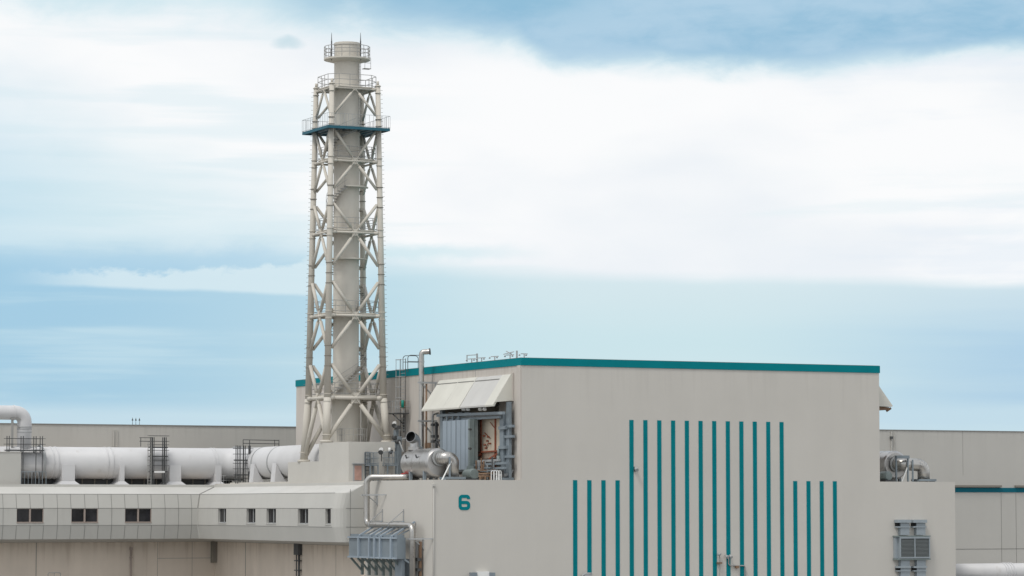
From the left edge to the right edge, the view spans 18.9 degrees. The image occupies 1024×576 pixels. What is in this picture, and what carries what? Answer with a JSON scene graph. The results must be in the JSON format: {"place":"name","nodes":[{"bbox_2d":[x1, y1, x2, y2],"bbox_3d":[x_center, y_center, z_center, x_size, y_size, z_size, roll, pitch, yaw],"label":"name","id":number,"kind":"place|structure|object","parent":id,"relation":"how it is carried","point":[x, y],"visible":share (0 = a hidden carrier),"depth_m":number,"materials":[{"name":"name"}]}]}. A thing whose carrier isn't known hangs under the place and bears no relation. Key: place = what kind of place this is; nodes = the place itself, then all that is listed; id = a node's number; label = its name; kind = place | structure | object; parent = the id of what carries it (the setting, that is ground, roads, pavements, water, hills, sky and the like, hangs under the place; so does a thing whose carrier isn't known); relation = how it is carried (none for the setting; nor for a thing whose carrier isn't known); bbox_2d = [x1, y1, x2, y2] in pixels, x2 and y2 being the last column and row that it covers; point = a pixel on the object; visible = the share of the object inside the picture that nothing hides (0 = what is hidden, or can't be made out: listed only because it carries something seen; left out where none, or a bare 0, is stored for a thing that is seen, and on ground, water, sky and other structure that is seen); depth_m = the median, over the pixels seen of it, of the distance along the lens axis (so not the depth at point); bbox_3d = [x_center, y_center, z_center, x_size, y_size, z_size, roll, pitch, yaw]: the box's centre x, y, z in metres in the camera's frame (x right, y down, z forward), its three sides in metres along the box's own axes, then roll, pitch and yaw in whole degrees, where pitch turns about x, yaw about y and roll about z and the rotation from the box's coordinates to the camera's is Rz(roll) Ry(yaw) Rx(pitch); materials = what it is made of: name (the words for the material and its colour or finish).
{"place":"outdoors","nodes":[
{"label":"outdoors","id":0,"kind":"place"},
{"bbox_2d":[0,482,366,575],"bbox_3d":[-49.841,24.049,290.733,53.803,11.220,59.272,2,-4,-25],"label":"office wing","id":1,"kind":"structure","parent":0,"point":[121,530],"depth_m":302.02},
{"bbox_2d":[0,452,20,483],"bbox_3d":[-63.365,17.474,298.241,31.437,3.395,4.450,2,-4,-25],"label":"concrete block","id":2,"kind":"structure","parent":1,"relation":"on","point":[10,467],"depth_m":302.56,"materials":[{"name":"white concrete"}]},
{"bbox_2d":[0,405,45,479],"bbox_3d":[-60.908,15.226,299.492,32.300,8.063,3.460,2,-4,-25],"label":"bend duct","id":3,"kind":"object","parent":2,"relation":"on","point":[20,415],"visible":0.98,"depth_m":304.65,"materials":[{"name":"white metal"}]},
{"bbox_2d":[4,436,45,483],"bbox_3d":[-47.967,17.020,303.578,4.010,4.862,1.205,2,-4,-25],"label":"access platform","id":4,"kind":"structure","parent":1,"relation":"on","point":[33,444],"depth_m":303.64,"materials":[{"name":"metal"}]},
{"bbox_2d":[17,509,43,522],"bbox_3d":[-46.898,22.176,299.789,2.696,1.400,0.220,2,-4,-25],"label":"window","id":5,"kind":"structure","parent":1,"relation":"in","point":[23,515],"depth_m":299.79,"materials":[{"name":"black glass"}]},
{"bbox_2d":[71,509,97,522],"bbox_3d":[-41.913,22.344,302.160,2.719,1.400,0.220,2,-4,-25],"label":"window","id":6,"kind":"structure","parent":1,"relation":"in","point":[77,515],"depth_m":302.18,"materials":[{"name":"black glass"}]},
{"bbox_2d":[21,479,231,484],"bbox_3d":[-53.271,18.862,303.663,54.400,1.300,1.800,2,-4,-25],"label":"cable trough","id":7,"kind":"object","parent":1,"relation":"on","point":[139,481],"visible":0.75,"depth_m":310.45,"materials":[{"name":"metal"}]},
{"bbox_2d":[125,509,151,522],"bbox_3d":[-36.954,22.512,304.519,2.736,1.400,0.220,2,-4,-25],"label":"window","id":8,"kind":"structure","parent":1,"relation":"in","point":[131,515],"depth_m":304.51,"materials":[{"name":"black glass"}]},
{"bbox_2d":[139,435,168,484],"bbox_3d":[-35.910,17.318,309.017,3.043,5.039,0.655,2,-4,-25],"label":"access platform","id":9,"kind":"structure","parent":1,"relation":"on","point":[151,456],"depth_m":309.09,"materials":[{"name":"metal"}]},
{"bbox_2d":[0,444,318,484],"bbox_3d":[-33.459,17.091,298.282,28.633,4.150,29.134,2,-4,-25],"label":"exhaust duct","id":10,"kind":"object","parent":1,"relation":"on","point":[70,465],"visible":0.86,"depth_m":307.67,"materials":[{"name":"white metal"}]},
{"bbox_2d":[217,509,225,523],"bbox_3d":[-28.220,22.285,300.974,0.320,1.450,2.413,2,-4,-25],"label":"window","id":11,"kind":"structure","parent":1,"relation":"in","point":[221,512],"depth_m":301.55,"materials":[{"name":"black glass"}]},
{"bbox_2d":[221,439,278,483],"bbox_3d":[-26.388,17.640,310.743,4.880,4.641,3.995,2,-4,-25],"label":"access platform","id":12,"kind":"structure","parent":1,"relation":"on","point":[249,448],"depth_m":308.65,"materials":[{"name":"metal"}]},
{"bbox_2d":[246,509,255,523],"bbox_3d":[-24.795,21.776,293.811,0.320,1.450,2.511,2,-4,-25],"label":"window","id":13,"kind":"structure","parent":1,"relation":"in","point":[250,513],"depth_m":294.50,"materials":[{"name":"grey glass"}]},
{"bbox_2d":[266,509,275,523],"bbox_3d":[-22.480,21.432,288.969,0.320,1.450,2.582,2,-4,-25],"label":"window","id":14,"kind":"structure","parent":1,"relation":"in","point":[270,513],"depth_m":289.58,"materials":[{"name":"black glass"}]},
{"bbox_2d":[297,509,307,524],"bbox_3d":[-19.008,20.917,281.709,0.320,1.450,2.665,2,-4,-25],"label":"window","id":15,"kind":"structure","parent":1,"relation":"in","point":[302,513],"depth_m":282.25,"materials":[{"name":"black glass"}]},
{"bbox_2d":[325,509,330,524],"bbox_3d":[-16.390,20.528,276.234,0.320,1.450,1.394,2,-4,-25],"label":"window","id":16,"kind":"structure","parent":1,"relation":"in","point":[327,511],"depth_m":276.72,"materials":[{"name":"black glass"}]},
{"bbox_2d":[427,427,430,479],"bbox_3d":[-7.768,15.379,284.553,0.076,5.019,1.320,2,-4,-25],"label":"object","id":17,"kind":"structure","parent":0,"point":[428,439],"depth_m":284.38,"materials":[{"name":"paint"}]},
{"bbox_2d":[478,473,490,479],"bbox_3d":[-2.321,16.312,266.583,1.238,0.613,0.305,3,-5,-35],"label":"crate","id":18,"kind":"object","parent":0,"point":[484,475],"visible":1,"depth_m":266.55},
{"bbox_2d":[0,0,1023,430],"label":"sky","id":19,"kind":"structure","parent":0,"point":[831,182],"materials":[{"name":"blue"}]},
{"bbox_2d":[879,429,1023,563],"bbox_3d":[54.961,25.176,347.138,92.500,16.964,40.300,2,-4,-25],"label":"hall","id":20,"kind":"structure","parent":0,"point":[983,471],"depth_m":322.42,"materials":[{"name":"paint"}]},
{"label":"ground","id":21,"kind":"structure","parent":0,"visible":0},
{"bbox_2d":[0,423,295,482],"bbox_3d":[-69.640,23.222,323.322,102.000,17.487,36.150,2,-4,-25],"label":"hall","id":22,"kind":"structure","parent":21,"relation":"on","point":[123,435],"depth_m":319.54,"materials":[{"name":"paint"}]},
{"bbox_2d":[347,521,415,575],"bbox_3d":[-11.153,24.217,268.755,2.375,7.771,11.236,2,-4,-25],"label":"ribbed box","id":23,"kind":"object","parent":21,"relation":"on","point":[379,546],"visible":0.93,"depth_m":267.81,"materials":[{"name":"grey paint"}]},
{"bbox_2d":[415,541,421,575],"bbox_3d":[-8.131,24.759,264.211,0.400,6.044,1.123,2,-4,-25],"label":"cable rack","id":24,"kind":"object","parent":21,"relation":"on","point":[417,559],"visible":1,"depth_m":263.95,"materials":[{"name":"grey metal"}]},
{"bbox_2d":[215,357,955,575],"bbox_3d":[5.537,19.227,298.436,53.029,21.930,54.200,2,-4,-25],"label":"turbine hall","id":25,"kind":"structure","parent":21,"relation":"on","point":[764,469],"depth_m":273.75,"materials":[{"name":"paint"}]},
{"bbox_2d":[288,442,394,482],"bbox_3d":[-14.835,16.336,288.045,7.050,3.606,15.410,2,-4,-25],"label":"plinth","id":26,"kind":"structure","parent":25,"relation":"on","point":[340,461],"depth_m":281.73,"materials":[{"name":"paint"}]},
{"bbox_2d":[297,33,390,461],"bbox_3d":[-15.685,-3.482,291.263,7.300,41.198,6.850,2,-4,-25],"label":"chimney tower","id":27,"kind":"structure","parent":26,"relation":"on","point":[345,415],"depth_m":290.04,"materials":[{"name":"metal"}]},
{"bbox_2d":[353,464,362,480],"bbox_3d":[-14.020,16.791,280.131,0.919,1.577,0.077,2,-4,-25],"label":"door","id":28,"kind":"structure","parent":26,"relation":"in","point":[357,468],"depth_m":280.12,"materials":[{"name":"pink metal"}]},
{"bbox_2d":[365,453,369,478],"bbox_3d":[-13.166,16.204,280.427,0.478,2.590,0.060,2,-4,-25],"label":"wall ladder","id":29,"kind":"object","parent":26,"relation":"attached to","point":[365,464],"depth_m":280.38,"materials":[{"name":"metal"}]},
{"bbox_2d":[364,452,378,480],"bbox_3d":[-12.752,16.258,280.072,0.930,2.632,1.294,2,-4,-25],"label":"access platform","id":30,"kind":"structure","parent":25,"relation":"on","point":[373,463],"depth_m":279.83,"materials":[{"name":"blue paint"}]},
{"bbox_2d":[378,448,383,460],"bbox_3d":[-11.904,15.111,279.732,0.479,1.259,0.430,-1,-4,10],"label":"floodlight","id":31,"kind":"object","parent":30,"relation":"attached to","point":[380,451],"visible":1,"depth_m":279.69,"materials":[{"name":"metal"}]},
{"bbox_2d":[382,452,397,480],"bbox_3d":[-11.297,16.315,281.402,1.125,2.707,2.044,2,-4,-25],"label":"access platform","id":32,"kind":"structure","parent":25,"relation":"on","point":[392,457],"depth_m":280.67,"materials":[{"name":"blue paint"}]},
{"bbox_2d":[384,458,388,480],"bbox_3d":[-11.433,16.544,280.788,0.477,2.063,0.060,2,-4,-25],"label":"wall ladder","id":33,"kind":"object","parent":32,"relation":"attached to","point":[386,467],"depth_m":280.74,"materials":[{"name":"grey metal"}]},
{"bbox_2d":[361,473,432,575],"bbox_3d":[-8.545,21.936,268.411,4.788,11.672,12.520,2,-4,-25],"label":"steam pipe","id":34,"kind":"object","parent":25,"relation":"attached to","point":[369,523],"visible":0.97,"depth_m":271.40,"materials":[{"name":"silver metal"}]},
{"bbox_2d":[391,425,405,473],"bbox_3d":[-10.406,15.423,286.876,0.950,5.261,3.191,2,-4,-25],"label":"valve stand","id":35,"kind":"object","parent":25,"relation":"on","point":[397,439],"visible":0.69,"depth_m":286.70,"materials":[{"name":"blue paint"}]},
{"bbox_2d":[388,355,418,472],"bbox_3d":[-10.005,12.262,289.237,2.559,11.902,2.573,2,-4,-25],"label":"caged ladder","id":36,"kind":"object","parent":25,"relation":"on","point":[401,404],"visible":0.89,"depth_m":288.71,"materials":[{"name":"metal"}]},
{"bbox_2d":[418,348,436,479],"bbox_3d":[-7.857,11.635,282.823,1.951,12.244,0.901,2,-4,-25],"label":"vent pipe","id":37,"kind":"object","parent":25,"relation":"on","point":[422,386],"visible":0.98,"depth_m":282.72,"materials":[{"name":"silver metal"}]},
{"bbox_2d":[400,431,465,479],"bbox_3d":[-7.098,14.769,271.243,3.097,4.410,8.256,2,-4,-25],"label":"silencer drum","id":38,"kind":"object","parent":25,"relation":"on","point":[417,460],"visible":1,"depth_m":269.27,"materials":[{"name":"silver metal"}]},
{"bbox_2d":[431,412,439,479],"bbox_3d":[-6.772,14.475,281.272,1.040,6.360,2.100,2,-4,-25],"label":"riser pipe","id":39,"kind":"object","parent":25,"relation":"on","point":[435,440],"visible":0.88,"depth_m":281.13,"materials":[{"name":"grey metal"}]},
{"bbox_2d":[422,373,513,410],"bbox_3d":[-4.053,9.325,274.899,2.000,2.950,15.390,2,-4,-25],"label":"canopy","id":40,"kind":"object","parent":25,"relation":"attached to","point":[474,392],"visible":1,"depth_m":273.74,"materials":[{"name":"metal"}]},
{"bbox_2d":[462,466,478,479],"bbox_3d":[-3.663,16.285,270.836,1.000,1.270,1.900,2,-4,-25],"label":"pump motor","id":41,"kind":"object","parent":25,"relation":"on","point":[470,473],"visible":0.92,"depth_m":270.11,"materials":[{"name":"metal"}]},
{"bbox_2d":[466,353,477,361],"bbox_3d":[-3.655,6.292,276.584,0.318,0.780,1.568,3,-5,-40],"label":"lamp bracket","id":42,"kind":"object","parent":25,"relation":"on","point":[476,354],"visible":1,"depth_m":276.44,"materials":[{"name":"grey metal"}]},
{"bbox_2d":[436,402,514,479],"bbox_3d":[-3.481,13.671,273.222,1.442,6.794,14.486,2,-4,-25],"label":"steel gantry","id":43,"kind":"object","parent":25,"relation":"on","point":[505,446],"visible":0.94,"depth_m":268.40,"materials":[{"name":"grey metal"}]},
{"bbox_2d":[443,419,477,469],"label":"panel door","id":44,"kind":"structure","parent":43,"relation":"attached to","point":[460,439],"depth_m":273.53,"materials":[{"name":"metal"}]},
{"bbox_2d":[478,416,499,472],"bbox_3d":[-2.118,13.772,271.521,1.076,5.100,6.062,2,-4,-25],"label":"bay casing","id":45,"kind":"object","parent":43,"relation":"attached to","point":[488,438],"visible":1,"depth_m":271.96,"materials":[{"name":"beige metal"}]},
{"bbox_2d":[469,571,494,575],"bbox_3d":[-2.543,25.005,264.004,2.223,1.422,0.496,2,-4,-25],"label":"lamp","id":46,"kind":"object","parent":25,"relation":"attached to","point":[484,573],"visible":1,"depth_m":263.96,"materials":[{"name":"white metal"}]},
{"bbox_2d":[495,470,513,479],"bbox_3d":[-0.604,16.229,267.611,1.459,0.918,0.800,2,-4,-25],"label":"fittings pile","id":47,"kind":"object","parent":25,"relation":"on","point":[505,475],"visible":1,"depth_m":267.39,"materials":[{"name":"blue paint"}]},
{"bbox_2d":[503,351,517,357],"bbox_3d":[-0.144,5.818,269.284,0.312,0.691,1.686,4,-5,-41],"label":"lamp bracket","id":48,"kind":"object","parent":25,"relation":"on","point":[510,353],"visible":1,"depth_m":269.33,"materials":[{"name":"grey metal"}]},
{"bbox_2d":[716,553,721,575],"bbox_3d":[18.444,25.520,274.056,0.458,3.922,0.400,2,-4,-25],"label":"sensor pole","id":49,"kind":"object","parent":25,"relation":"attached to","point":[719,562],"visible":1,"depth_m":274.03,"materials":[{"name":"grey metal"}]},
{"bbox_2d":[725,555,745,575],"bbox_3d":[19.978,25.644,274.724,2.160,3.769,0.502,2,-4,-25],"label":"conduit","id":50,"kind":"object","parent":25,"relation":"attached to","point":[731,557],"visible":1,"depth_m":274.70,"materials":[{"name":"grey metal"}]},
{"bbox_2d":[879,387,892,411],"bbox_3d":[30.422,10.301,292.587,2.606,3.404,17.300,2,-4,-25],"label":"canopy","id":51,"kind":"object","parent":25,"relation":"attached to","point":[885,403],"visible":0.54,"depth_m":284.92,"materials":[{"name":"white metal"}]},
{"bbox_2d":[880,471,895,481],"bbox_3d":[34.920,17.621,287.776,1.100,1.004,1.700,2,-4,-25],"label":"pump motor","id":52,"kind":"object","parent":25,"relation":"on","point":[885,476],"visible":0.84,"depth_m":287.20,"materials":[{"name":"metal"}]},
{"bbox_2d":[895,455,909,481],"bbox_3d":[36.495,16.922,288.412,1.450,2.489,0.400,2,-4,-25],"label":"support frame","id":53,"kind":"object","parent":25,"relation":"on","point":[907,457],"visible":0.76,"depth_m":288.36,"materials":[{"name":"blue paint"}]},
{"bbox_2d":[880,451,935,481],"bbox_3d":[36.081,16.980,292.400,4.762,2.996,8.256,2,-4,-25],"label":"silencer drum","id":54,"kind":"object","parent":25,"relation":"on","point":[919,466],"visible":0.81,"depth_m":289.62,"materials":[{"name":"silver metal"}]},
{"bbox_2d":[892,520,930,575],"bbox_3d":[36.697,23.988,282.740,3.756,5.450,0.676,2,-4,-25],"label":"ventilation unit","id":55,"kind":"object","parent":25,"relation":"attached to","point":[907,549],"visible":1,"depth_m":282.50,"materials":[{"name":"grey metal"}]},
{"bbox_2d":[956,562,1023,575],"bbox_3d":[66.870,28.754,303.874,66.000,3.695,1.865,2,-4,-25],"label":"white pipe","id":56,"kind":"object","parent":21,"relation":"on","point":[998,569],"visible":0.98,"depth_m":293.05,"materials":[{"name":"metal"}]}
]}

